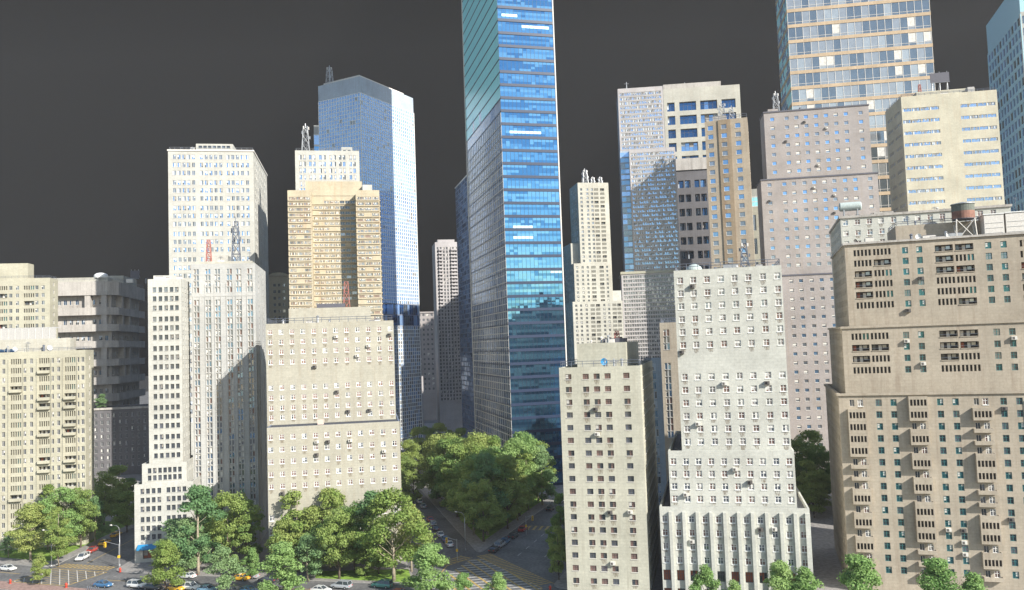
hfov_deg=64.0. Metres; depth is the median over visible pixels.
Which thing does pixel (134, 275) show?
rooftop unit
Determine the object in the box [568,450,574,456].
window
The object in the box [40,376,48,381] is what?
window
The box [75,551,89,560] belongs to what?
car
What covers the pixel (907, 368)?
window
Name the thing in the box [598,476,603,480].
window
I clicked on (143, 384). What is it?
building
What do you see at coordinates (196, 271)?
window
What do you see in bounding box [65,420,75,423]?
window
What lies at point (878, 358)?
window
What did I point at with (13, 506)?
window
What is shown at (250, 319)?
window
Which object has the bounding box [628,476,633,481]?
window
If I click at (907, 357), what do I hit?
window
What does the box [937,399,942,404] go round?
window
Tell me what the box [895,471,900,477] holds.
window
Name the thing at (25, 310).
window
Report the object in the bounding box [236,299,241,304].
window
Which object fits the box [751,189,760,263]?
office building
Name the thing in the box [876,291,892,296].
window
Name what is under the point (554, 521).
tree
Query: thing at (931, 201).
window
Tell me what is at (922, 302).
window
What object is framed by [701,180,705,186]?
window
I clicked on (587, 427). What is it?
window
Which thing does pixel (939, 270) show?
window
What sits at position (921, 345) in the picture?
window
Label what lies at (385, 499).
tree
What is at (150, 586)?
car
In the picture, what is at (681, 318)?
window
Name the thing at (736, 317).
window
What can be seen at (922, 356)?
window
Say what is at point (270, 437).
window
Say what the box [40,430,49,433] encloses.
window
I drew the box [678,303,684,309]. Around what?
window
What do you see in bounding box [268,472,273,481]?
window
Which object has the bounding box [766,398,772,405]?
window
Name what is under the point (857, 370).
window
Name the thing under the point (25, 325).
window
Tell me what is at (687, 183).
window
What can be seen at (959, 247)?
window
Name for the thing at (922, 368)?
window
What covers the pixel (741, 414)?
window
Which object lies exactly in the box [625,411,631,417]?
window
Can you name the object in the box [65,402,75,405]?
window
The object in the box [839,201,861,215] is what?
storage tank
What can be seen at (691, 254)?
window
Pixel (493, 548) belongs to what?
parked car
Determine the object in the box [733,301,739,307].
window
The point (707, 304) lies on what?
window
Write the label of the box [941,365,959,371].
window
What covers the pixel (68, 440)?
window
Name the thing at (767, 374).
window
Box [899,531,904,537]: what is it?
window
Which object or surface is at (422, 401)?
apartment block
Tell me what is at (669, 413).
window
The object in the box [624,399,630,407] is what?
window
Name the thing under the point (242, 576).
car
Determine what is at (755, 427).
window
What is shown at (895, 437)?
window
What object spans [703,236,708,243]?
window
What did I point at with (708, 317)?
window
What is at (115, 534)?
car
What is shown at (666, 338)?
window
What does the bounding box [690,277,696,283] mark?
window
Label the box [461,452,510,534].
tree
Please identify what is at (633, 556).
window
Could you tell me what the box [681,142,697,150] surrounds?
window
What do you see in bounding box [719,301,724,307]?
window
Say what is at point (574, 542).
window
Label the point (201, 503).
tree
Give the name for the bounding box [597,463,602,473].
window
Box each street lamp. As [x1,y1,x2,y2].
[110,525,119,566]
[454,511,465,550]
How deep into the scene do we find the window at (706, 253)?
389.67 m
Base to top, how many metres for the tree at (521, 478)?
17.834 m
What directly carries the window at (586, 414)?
in the apartment building at (611, 497)
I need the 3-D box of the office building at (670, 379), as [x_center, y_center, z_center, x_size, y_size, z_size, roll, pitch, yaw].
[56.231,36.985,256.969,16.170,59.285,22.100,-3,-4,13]
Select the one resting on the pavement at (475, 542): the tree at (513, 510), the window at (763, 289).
the tree at (513, 510)
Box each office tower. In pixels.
[134,275,200,562]
[167,144,268,454]
[191,252,268,548]
[287,181,382,320]
[295,147,359,189]
[314,125,318,150]
[420,311,436,420]
[617,86,680,360]
[663,81,740,170]
[775,0,935,211]
[986,0,1023,211]
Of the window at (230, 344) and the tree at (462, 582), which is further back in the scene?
the window at (230, 344)
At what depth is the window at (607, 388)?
170.96 m
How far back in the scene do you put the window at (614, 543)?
169.03 m
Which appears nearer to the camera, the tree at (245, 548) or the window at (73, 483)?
the tree at (245, 548)
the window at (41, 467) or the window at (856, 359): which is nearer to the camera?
the window at (856, 359)
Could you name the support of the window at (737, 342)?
in the apartment building at (733, 505)
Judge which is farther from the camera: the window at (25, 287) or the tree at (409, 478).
the window at (25, 287)
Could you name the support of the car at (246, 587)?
on the road
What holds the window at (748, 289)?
in the apartment building at (733, 505)
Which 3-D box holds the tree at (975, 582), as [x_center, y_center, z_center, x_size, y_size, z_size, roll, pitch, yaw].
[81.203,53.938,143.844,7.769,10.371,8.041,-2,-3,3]
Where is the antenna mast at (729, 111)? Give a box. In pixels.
[728,107,734,118]
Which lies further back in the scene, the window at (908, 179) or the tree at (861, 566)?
the window at (908, 179)
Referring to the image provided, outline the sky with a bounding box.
[0,0,1003,375]
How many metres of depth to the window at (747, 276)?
166.45 m
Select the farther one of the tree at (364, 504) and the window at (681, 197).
the window at (681, 197)
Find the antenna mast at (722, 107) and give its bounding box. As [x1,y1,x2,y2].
[717,101,726,115]
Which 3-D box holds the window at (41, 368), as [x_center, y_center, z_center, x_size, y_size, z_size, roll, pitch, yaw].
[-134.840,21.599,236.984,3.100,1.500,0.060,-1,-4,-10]
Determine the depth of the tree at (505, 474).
235.87 m
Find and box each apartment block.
[0,263,57,337]
[0,338,93,549]
[269,272,289,323]
[421,376,423,426]
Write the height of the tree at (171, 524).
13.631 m
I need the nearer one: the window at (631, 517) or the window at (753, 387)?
the window at (753, 387)
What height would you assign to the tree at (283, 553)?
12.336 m
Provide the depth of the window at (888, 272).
172.11 m
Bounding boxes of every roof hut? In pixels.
[977,213,1004,233]
[1003,211,1023,232]
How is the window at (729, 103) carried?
in the office tower at (689, 108)
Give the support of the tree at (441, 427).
on the pavement at (475, 542)
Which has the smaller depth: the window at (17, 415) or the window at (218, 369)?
the window at (218, 369)
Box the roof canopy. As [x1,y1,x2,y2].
[0,327,58,339]
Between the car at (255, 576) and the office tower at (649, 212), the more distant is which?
the office tower at (649, 212)
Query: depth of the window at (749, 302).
166.13 m
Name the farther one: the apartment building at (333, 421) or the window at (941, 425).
the apartment building at (333, 421)
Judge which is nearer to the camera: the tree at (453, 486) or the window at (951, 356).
the window at (951, 356)
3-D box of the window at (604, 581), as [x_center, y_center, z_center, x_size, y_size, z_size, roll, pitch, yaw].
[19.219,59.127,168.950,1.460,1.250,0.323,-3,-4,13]
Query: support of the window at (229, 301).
in the office tower at (229, 377)
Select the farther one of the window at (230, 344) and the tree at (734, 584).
the window at (230, 344)
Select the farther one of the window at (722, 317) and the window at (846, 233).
the window at (846, 233)
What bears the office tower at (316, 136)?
on the road
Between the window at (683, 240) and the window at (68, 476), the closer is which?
the window at (68, 476)
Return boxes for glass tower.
[318,75,422,449]
[455,175,474,437]
[461,0,566,484]
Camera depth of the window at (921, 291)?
169.78 m
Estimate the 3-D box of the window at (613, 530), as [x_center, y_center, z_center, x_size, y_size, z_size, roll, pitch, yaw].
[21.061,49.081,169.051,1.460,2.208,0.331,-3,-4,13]
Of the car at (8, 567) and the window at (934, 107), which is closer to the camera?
the car at (8, 567)
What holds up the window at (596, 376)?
in the apartment building at (611, 497)
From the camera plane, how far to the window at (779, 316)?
164.63 m
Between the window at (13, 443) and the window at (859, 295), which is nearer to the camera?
the window at (859, 295)
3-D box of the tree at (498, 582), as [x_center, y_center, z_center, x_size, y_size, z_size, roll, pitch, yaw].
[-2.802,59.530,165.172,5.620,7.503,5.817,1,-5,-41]
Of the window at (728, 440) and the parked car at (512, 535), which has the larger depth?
the parked car at (512, 535)
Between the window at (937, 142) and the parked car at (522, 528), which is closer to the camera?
the parked car at (522, 528)
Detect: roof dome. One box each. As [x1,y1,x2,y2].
[94,273,107,277]
[687,264,701,269]
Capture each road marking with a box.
[0,526,564,589]
[14,518,540,589]
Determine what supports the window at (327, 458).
in the apartment building at (333, 421)
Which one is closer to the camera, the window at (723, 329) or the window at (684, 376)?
the window at (723, 329)
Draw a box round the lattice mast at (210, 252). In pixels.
[206,240,211,260]
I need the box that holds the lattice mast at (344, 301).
[343,282,349,306]
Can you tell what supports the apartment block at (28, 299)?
on the road
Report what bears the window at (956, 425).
in the apartment building at (925, 402)
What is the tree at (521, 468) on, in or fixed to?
on the pavement at (475, 542)
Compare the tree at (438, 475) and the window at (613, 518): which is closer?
the window at (613, 518)
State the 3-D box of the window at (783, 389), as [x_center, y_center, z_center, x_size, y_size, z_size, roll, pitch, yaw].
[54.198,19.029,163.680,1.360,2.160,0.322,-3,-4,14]
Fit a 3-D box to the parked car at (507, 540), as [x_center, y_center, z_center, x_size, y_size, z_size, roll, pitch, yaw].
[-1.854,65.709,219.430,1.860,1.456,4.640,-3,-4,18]
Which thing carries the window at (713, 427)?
in the apartment building at (733, 505)
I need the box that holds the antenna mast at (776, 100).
[772,92,779,110]
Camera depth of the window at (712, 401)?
166.86 m
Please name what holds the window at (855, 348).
in the apartment building at (925, 402)
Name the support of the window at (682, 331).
in the apartment building at (733, 505)
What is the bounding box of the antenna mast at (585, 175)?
[581,168,588,182]
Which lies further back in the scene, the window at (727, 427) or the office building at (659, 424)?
the office building at (659, 424)
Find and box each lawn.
[0,521,123,560]
[315,569,409,581]
[455,492,540,539]
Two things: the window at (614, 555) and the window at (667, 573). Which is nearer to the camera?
the window at (667, 573)
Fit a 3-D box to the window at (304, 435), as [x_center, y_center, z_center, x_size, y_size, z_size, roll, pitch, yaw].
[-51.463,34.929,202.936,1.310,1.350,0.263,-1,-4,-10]
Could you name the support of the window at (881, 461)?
in the apartment building at (925, 402)
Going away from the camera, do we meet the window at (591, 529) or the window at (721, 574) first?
the window at (721, 574)
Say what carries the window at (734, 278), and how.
in the apartment building at (733, 505)
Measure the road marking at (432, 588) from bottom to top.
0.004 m
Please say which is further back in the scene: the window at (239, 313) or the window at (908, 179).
the window at (908, 179)
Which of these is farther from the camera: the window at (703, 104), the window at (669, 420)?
the window at (703, 104)
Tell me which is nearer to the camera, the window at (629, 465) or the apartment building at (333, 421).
the window at (629, 465)
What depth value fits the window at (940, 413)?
165.38 m
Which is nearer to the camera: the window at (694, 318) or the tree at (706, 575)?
the tree at (706, 575)
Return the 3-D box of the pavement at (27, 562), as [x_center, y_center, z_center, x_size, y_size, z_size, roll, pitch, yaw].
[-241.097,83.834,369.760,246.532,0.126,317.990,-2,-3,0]
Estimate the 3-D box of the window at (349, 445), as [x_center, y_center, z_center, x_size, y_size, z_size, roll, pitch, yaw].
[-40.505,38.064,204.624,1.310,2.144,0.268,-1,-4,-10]
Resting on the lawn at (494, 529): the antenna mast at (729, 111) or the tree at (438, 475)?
the tree at (438, 475)
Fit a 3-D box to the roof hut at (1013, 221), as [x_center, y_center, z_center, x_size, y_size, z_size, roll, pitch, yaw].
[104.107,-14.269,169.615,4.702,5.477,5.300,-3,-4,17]
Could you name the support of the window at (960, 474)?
in the apartment building at (925, 402)
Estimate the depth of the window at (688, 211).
391.67 m
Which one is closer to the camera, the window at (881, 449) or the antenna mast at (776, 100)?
the window at (881, 449)
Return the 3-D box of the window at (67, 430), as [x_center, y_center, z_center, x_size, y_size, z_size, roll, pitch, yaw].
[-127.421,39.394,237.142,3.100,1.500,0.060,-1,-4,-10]
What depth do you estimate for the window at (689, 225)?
391.29 m
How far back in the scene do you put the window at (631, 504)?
168.66 m
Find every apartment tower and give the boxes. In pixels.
[432,239,462,430]
[563,182,623,365]
[705,113,754,268]
[756,104,879,468]
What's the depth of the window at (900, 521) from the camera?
166.53 m
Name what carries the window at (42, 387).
in the apartment block at (46, 416)
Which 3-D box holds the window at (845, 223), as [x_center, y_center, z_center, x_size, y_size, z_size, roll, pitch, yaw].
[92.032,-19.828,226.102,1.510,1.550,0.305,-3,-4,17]
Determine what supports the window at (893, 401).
in the apartment building at (925, 402)
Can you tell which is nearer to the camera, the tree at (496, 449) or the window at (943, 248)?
the window at (943, 248)
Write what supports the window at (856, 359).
in the apartment building at (925, 402)
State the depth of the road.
205.25 m
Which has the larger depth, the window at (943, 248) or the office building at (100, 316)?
the office building at (100, 316)
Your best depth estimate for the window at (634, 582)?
167.63 m
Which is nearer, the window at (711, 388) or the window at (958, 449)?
the window at (958, 449)
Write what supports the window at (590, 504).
in the apartment building at (611, 497)
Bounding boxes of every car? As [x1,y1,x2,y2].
[0,564,16,571]
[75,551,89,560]
[86,546,98,552]
[93,580,113,587]
[98,539,110,545]
[110,531,121,536]
[126,579,146,588]
[142,582,162,589]
[166,584,184,589]
[179,571,196,578]
[180,580,200,589]
[196,584,217,589]
[225,585,241,589]
[232,573,250,580]
[240,585,258,589]
[249,574,259,578]
[257,575,277,582]
[310,585,331,589]
[330,579,352,589]
[371,579,393,588]
[420,503,426,508]
[429,520,436,526]
[431,525,439,530]
[436,531,443,537]
[445,540,453,546]
[488,545,499,552]
[494,540,505,547]
[501,537,510,544]
[508,532,518,538]
[518,526,527,531]
[546,506,554,510]
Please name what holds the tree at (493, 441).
on the lawn at (494, 529)
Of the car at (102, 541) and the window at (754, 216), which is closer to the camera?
the car at (102, 541)
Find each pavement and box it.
[0,474,141,566]
[0,581,95,589]
[116,528,413,584]
[400,423,563,551]
[554,478,847,589]
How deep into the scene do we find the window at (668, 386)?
248.47 m
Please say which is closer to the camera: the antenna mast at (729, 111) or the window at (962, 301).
the window at (962, 301)
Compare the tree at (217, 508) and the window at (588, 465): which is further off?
the tree at (217, 508)
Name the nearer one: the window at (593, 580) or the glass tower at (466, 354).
the window at (593, 580)
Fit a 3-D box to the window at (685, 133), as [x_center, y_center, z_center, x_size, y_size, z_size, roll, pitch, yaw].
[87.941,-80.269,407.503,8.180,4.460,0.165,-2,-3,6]
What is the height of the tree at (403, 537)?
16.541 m
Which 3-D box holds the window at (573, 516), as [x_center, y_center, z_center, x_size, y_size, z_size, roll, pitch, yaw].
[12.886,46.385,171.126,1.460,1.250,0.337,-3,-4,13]
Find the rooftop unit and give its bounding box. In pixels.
[130,269,139,278]
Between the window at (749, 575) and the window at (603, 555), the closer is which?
the window at (749, 575)
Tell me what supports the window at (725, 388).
in the apartment building at (733, 505)
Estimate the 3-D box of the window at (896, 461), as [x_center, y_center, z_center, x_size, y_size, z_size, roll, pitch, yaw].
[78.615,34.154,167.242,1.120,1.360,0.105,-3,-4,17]
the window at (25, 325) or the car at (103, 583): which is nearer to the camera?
the car at (103, 583)
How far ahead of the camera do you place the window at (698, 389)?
167.63 m
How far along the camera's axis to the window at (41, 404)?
236.32 m
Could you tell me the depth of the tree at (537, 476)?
261.45 m
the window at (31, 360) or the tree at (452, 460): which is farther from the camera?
the tree at (452, 460)
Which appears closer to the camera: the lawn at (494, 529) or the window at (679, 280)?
the window at (679, 280)
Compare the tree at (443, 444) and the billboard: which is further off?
the billboard
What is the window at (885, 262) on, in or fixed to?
in the apartment building at (925, 402)
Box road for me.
[0,391,566,589]
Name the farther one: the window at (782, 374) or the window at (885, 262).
the window at (885, 262)
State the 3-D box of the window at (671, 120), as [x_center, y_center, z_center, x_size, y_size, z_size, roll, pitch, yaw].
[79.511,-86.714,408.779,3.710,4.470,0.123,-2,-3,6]
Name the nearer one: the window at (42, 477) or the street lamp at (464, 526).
the street lamp at (464, 526)
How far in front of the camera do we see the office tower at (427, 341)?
599.98 m
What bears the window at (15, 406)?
in the apartment block at (46, 416)
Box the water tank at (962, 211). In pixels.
[950,202,977,235]
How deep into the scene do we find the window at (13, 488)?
232.62 m
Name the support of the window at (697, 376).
in the apartment building at (733, 505)
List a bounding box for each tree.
[0,536,16,557]
[3,500,59,560]
[22,484,75,549]
[30,552,51,583]
[37,485,86,539]
[41,507,78,566]
[58,486,99,547]
[89,495,113,541]
[94,393,107,407]
[94,471,122,524]
[102,464,133,517]
[110,490,134,531]
[116,478,136,510]
[140,539,188,589]
[148,517,209,567]
[169,516,211,570]
[172,484,228,575]
[196,493,230,539]
[201,490,263,559]
[202,545,247,589]
[225,498,265,561]
[228,554,244,573]
[241,547,259,575]
[255,541,309,589]
[263,517,302,569]
[269,490,318,571]
[292,535,327,581]
[301,485,362,567]
[303,523,335,573]
[315,507,362,578]
[322,499,369,570]
[347,490,395,571]
[354,485,437,580]
[354,545,377,576]
[356,523,391,573]
[390,504,434,571]
[400,438,425,472]
[400,542,455,589]
[401,454,423,492]
[401,460,428,505]
[404,426,429,473]
[417,432,441,498]
[420,426,436,456]
[421,431,461,490]
[425,422,446,439]
[426,438,451,498]
[430,453,455,496]
[438,442,467,516]
[440,437,465,459]
[444,429,489,475]
[445,459,492,527]
[446,468,490,533]
[447,447,469,480]
[449,441,488,484]
[449,469,472,523]
[452,451,512,509]
[452,477,506,541]
[453,450,502,490]
[454,427,465,437]
[455,572,472,589]
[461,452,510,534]
[465,445,518,505]
[481,571,506,589]
[486,437,518,475]
[487,435,501,442]
[490,454,529,528]
[493,437,539,489]
[500,431,555,480]
[503,440,526,462]
[507,457,544,515]
[507,462,536,520]
[522,453,547,510]
[523,440,558,500]
[532,444,557,504]
[544,517,565,558]
[547,525,565,579]
[550,493,564,536]
[688,564,722,589]
[722,579,743,589]
[763,559,798,589]
[786,566,823,589]
[791,435,808,475]
[791,438,829,485]
[794,429,830,481]
[796,459,822,510]
[797,444,830,493]
[798,472,826,517]
[805,469,831,511]
[836,553,882,589]
[916,557,961,589]
[955,571,987,589]
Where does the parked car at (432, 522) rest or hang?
on the road
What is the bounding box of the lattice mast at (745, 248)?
[739,240,749,266]
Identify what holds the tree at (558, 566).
on the pavement at (827, 567)
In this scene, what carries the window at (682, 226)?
in the office building at (693, 215)
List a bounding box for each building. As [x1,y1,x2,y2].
[53,276,148,476]
[139,376,148,391]
[266,303,401,569]
[559,335,660,589]
[645,358,666,505]
[659,258,812,589]
[659,318,680,480]
[676,157,711,269]
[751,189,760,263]
[824,216,1023,589]
[829,197,1016,325]
[885,87,1004,211]
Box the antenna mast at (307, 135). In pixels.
[301,123,309,149]
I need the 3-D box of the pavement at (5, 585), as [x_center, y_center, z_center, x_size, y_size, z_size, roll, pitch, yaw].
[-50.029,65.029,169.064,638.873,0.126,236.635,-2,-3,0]
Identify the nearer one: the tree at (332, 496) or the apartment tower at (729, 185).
the tree at (332, 496)
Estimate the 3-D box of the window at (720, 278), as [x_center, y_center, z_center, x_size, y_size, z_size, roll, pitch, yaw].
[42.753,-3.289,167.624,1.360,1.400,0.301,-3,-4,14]
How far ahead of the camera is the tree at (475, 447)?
255.26 m
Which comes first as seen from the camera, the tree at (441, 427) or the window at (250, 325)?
the window at (250, 325)
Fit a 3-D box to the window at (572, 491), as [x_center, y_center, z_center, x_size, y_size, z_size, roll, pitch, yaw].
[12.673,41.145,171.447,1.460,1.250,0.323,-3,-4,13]
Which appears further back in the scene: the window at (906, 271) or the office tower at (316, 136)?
the office tower at (316, 136)
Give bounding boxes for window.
[2,355,89,536]
[10,495,21,498]
[11,395,20,400]
[11,404,20,409]
[11,413,20,418]
[11,422,20,427]
[11,431,20,436]
[11,440,20,445]
[11,449,20,454]
[11,458,20,463]
[11,468,20,472]
[11,477,20,481]
[11,486,20,490]
[11,504,20,509]
[12,359,20,363]
[12,368,20,373]
[12,377,20,382]
[12,386,21,389]
[24,286,33,289]
[24,293,33,296]
[24,301,33,304]
[24,308,33,312]
[24,316,33,319]
[24,324,33,327]
[39,394,49,397]
[40,358,48,363]
[40,367,49,369]
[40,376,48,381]
[40,385,48,390]
[40,403,49,406]
[40,412,48,417]
[40,421,48,426]
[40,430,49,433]
[40,439,48,444]
[40,448,48,453]
[40,457,49,460]
[40,466,49,469]
[40,475,48,480]
[65,393,75,396]
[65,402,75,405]
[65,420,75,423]
[66,357,74,362]
[66,366,74,371]
[66,375,74,380]
[66,384,74,388]
[66,411,74,415]
[66,429,75,431]
[66,438,74,442]
[66,447,74,451]
[66,455,75,458]
[66,464,75,467]
[66,473,74,478]
[66,482,75,485]
[143,550,155,558]
[148,287,199,516]
[173,146,267,303]
[193,269,266,542]
[206,355,211,360]
[215,324,220,329]
[216,367,220,372]
[216,373,221,378]
[227,299,231,304]
[227,336,232,341]
[227,342,232,347]
[228,391,233,396]
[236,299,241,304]
[236,305,241,310]
[237,311,241,316]
[237,354,242,359]
[238,409,242,414]
[238,415,243,420]
[238,421,243,426]
[248,317,252,322]
[248,323,252,328]
[248,329,252,334]
[249,378,253,383]
[249,384,253,389]
[249,439,254,444]
[250,445,254,450]
[268,326,394,423]
[268,435,272,442]
[268,447,273,452]
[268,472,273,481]
[289,197,373,313]
[291,446,295,451]
[291,458,295,463]
[302,433,306,438]
[303,482,307,491]
[324,432,328,437]
[325,456,329,461]
[347,443,351,450]
[381,441,385,446]
[437,247,460,400]
[563,188,610,359]
[565,374,570,381]
[566,387,571,394]
[566,400,572,407]
[567,412,572,417]
[567,425,572,430]
[567,438,573,443]
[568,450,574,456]
[569,463,574,468]
[569,476,575,481]
[569,489,575,494]
[570,501,576,511]
[571,514,576,519]
[571,527,577,532]
[571,540,577,545]
[572,552,578,558]
[573,565,578,570]
[573,578,578,583]
[582,374,588,379]
[583,387,589,392]
[584,399,589,405]
[584,412,589,422]
[584,425,590,430]
[585,438,591,443]
[585,450,591,456]
[586,463,591,468]
[587,476,592,480]
[587,489,593,494]
[587,502,593,507]
[588,514,594,520]
[589,527,594,532]
[589,540,594,547]
[589,553,595,558]
[590,565,596,571]
[590,578,596,584]
[593,373,599,380]
[594,386,599,391]
[594,399,600,405]
[595,412,601,417]
[595,425,601,431]
[596,438,602,443]
[597,450,602,455]
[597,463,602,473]
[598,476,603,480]
[598,489,604,499]
[598,502,604,507]
[599,514,605,522]
[600,527,605,533]
[600,540,606,547]
[601,553,606,560]
[601,566,607,571]
[601,579,608,584]
[604,373,610,378]
[605,386,610,391]
[605,399,611,404]
[606,412,612,417]
[606,425,612,430]
[607,437,613,443]
[608,450,613,455]
[608,463,614,468]
[609,476,614,481]
[609,489,615,496]
[609,502,616,507]
[610,515,616,523]
[610,527,617,533]
[611,540,617,546]
[612,553,618,559]
[612,566,618,573]
[613,579,618,584]
[619,91,678,360]
[623,373,629,378]
[623,386,630,391]
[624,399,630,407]
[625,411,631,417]
[625,424,631,430]
[626,437,631,442]
[626,450,632,456]
[627,463,633,468]
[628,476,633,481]
[628,489,634,494]
[629,502,634,509]
[629,515,635,523]
[630,528,635,533]
[630,541,636,548]
[631,554,636,559]
[631,567,637,572]
[632,580,638,585]
[643,372,659,586]
[662,425,807,589]
[663,329,668,335]
[663,336,669,342]
[663,570,670,579]
[664,343,669,349]
[665,363,670,369]
[665,370,671,376]
[665,377,671,383]
[666,383,671,389]
[666,390,671,396]
[666,397,672,403]
[667,103,674,111]
[667,404,672,410]
[667,411,672,417]
[667,418,672,424]
[668,117,674,124]
[668,130,675,138]
[668,424,673,430]
[668,431,673,437]
[677,278,682,284]
[677,570,684,579]
[678,181,683,187]
[678,290,683,296]
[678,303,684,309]
[679,102,695,110]
[679,195,683,201]
[679,209,684,216]
[679,316,685,327]
[679,329,685,335]
[680,115,696,123]
[680,223,685,230]
[680,342,686,348]
[681,129,696,137]
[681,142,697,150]
[681,238,685,244]
[681,252,686,258]
[682,156,697,158]
[682,374,687,380]
[682,387,688,393]
[683,400,689,406]
[683,413,689,419]
[684,426,690,432]
[685,181,689,187]
[686,195,690,201]
[686,209,691,215]
[687,223,691,229]
[688,237,692,244]
[688,251,693,258]
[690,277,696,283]
[690,570,697,580]
[691,290,696,296]
[691,303,697,309]
[692,316,697,322]
[693,328,698,334]
[693,342,698,351]
[694,180,698,186]
[695,194,699,201]
[695,374,700,380]
[695,387,701,394]
[696,208,700,215]
[696,400,702,406]
[697,237,701,243]
[697,413,702,419]
[697,426,703,435]
[698,251,702,257]
[700,100,716,109]
[701,114,716,122]
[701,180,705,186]
[701,194,706,200]
[702,142,705,149]
[702,208,706,214]
[703,222,707,229]
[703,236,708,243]
[704,251,708,257]
[704,276,709,282]
[704,289,710,295]
[705,302,711,308]
[706,315,711,321]
[706,328,712,334]
[707,341,713,347]
[709,373,714,379]
[709,386,715,392]
[710,179,715,183]
[710,399,715,405]
[710,413,716,419]
[711,425,716,431]
[712,438,717,444]
[717,571,724,581]
[718,275,723,281]
[718,288,724,294]
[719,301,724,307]
[720,314,725,320]
[720,327,726,333]
[721,99,734,107]
[721,341,726,347]
[722,151,727,155]
[722,373,728,379]
[723,113,735,118]
[723,386,729,392]
[724,399,729,405]
[725,412,730,418]
[725,425,731,435]
[726,438,731,444]
[727,249,732,253]
[731,275,737,282]
[731,572,738,581]
[732,288,738,294]
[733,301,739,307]
[733,314,739,320]
[734,327,740,333]
[735,340,741,346]
[736,373,742,379]
[737,386,743,392]
[738,185,743,190]
[738,399,744,405]
[738,412,744,418]
[739,203,744,207]
[739,425,744,436]
[745,274,751,280]
[745,572,752,582]
[746,287,752,293]
[746,300,752,307]
[747,313,753,319]
[748,326,753,332]
[748,340,754,346]
[750,372,756,378]
[751,385,756,392]
[751,399,758,405]
[752,412,758,418]
[753,215,756,230]
[753,425,758,430]
[754,238,757,253]
[759,573,766,582]
[760,273,765,279]
[760,286,766,292]
[761,300,766,306]
[762,313,768,319]
[762,326,768,332]
[763,339,769,349]
[765,372,771,378]
[766,385,771,391]
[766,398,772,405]
[767,412,773,418]
[768,425,774,431]
[770,111,873,443]
[774,272,779,279]
[775,286,781,292]
[775,299,781,306]
[776,312,782,322]
[777,325,782,331]
[777,339,784,345]
[779,371,785,378]
[780,385,786,394]
[781,398,786,404]
[781,412,788,418]
[843,220,848,225]
[843,231,848,236]
[850,240,1023,578]
[851,333,868,339]
[852,344,869,351]
[853,249,870,255]
[853,356,870,362]
[853,367,870,373]
[854,260,870,266]
[855,230,860,235]
[855,271,871,277]
[855,281,872,287]
[856,292,873,298]
[857,302,873,308]
[867,229,872,235]
[871,332,887,338]
[871,344,888,350]
[872,355,889,361]
[873,248,889,254]
[873,367,889,372]
[874,259,890,265]
[874,269,891,275]
[875,280,891,286]
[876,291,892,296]
[876,301,893,307]
[876,399,881,405]
[876,411,881,417]
[877,423,882,429]
[878,435,883,441]
[878,447,884,453]
[879,228,884,235]
[879,459,884,465]
[880,471,885,477]
[881,483,886,488]
[881,495,887,500]
[882,507,887,512]
[883,519,888,524]
[884,531,889,536]
[884,542,890,548]
[888,118,896,211]
[890,399,896,405]
[891,411,896,417]
[892,423,897,429]
[893,435,898,441]
[893,447,899,453]
[894,459,899,465]
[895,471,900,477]
[896,483,901,489]
[896,495,902,501]
[897,507,902,513]
[898,519,903,525]
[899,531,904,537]
[903,258,908,263]
[903,268,908,274]
[903,332,908,337]
[904,279,909,285]
[904,343,909,349]
[904,355,910,360]
[905,290,910,295]
[905,300,910,306]
[905,366,910,372]
[906,166,914,169]
[907,178,915,181]
[917,189,925,192]
[918,331,923,337]
[919,289,924,294]
[919,343,924,348]
[919,354,925,360]
[920,300,925,305]
[920,366,925,371]
[927,200,935,203]
[927,214,932,219]
[930,106,938,109]
[932,141,940,144]
[935,245,952,251]
[935,256,953,262]
[936,266,954,273]
[937,277,954,283]
[937,288,954,294]
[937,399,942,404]
[938,298,955,304]
[938,411,943,416]
[939,213,944,221]
[939,330,957,337]
[939,423,944,429]
[939,435,945,441]
[940,342,958,348]
[940,447,946,453]
[941,353,957,360]
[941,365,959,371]
[941,459,946,465]
[942,471,947,477]
[943,484,948,489]
[943,496,949,502]
[952,398,958,404]
[953,411,959,416]
[954,423,959,429]
[955,244,973,250]
[955,435,960,441]
[956,254,973,260]
[956,265,974,272]
[956,447,961,453]
[956,459,962,465]
[957,276,974,282]
[957,472,963,477]
[958,287,975,293]
[958,484,964,490]
[959,298,975,304]
[960,329,977,336]
[960,341,977,348]
[961,353,978,359]
[962,364,979,370]
[973,162,981,165]
[1000,398,1006,404]
[1001,410,1007,416]
[1002,423,1008,428]
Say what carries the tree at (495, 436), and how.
on the lawn at (494, 529)
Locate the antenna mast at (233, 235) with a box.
[231,217,240,260]
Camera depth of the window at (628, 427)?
169.57 m
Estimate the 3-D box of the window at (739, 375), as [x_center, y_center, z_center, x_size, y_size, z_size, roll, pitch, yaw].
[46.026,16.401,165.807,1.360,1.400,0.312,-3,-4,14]
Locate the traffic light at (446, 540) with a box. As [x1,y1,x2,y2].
[445,537,457,559]
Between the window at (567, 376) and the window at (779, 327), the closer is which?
the window at (779, 327)
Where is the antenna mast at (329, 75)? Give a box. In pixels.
[326,65,332,83]
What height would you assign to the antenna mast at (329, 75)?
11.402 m
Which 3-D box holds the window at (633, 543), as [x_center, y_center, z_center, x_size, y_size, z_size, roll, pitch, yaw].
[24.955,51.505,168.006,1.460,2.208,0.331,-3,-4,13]
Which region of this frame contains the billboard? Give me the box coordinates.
[930,71,949,90]
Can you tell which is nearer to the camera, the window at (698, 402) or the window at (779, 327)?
the window at (779, 327)

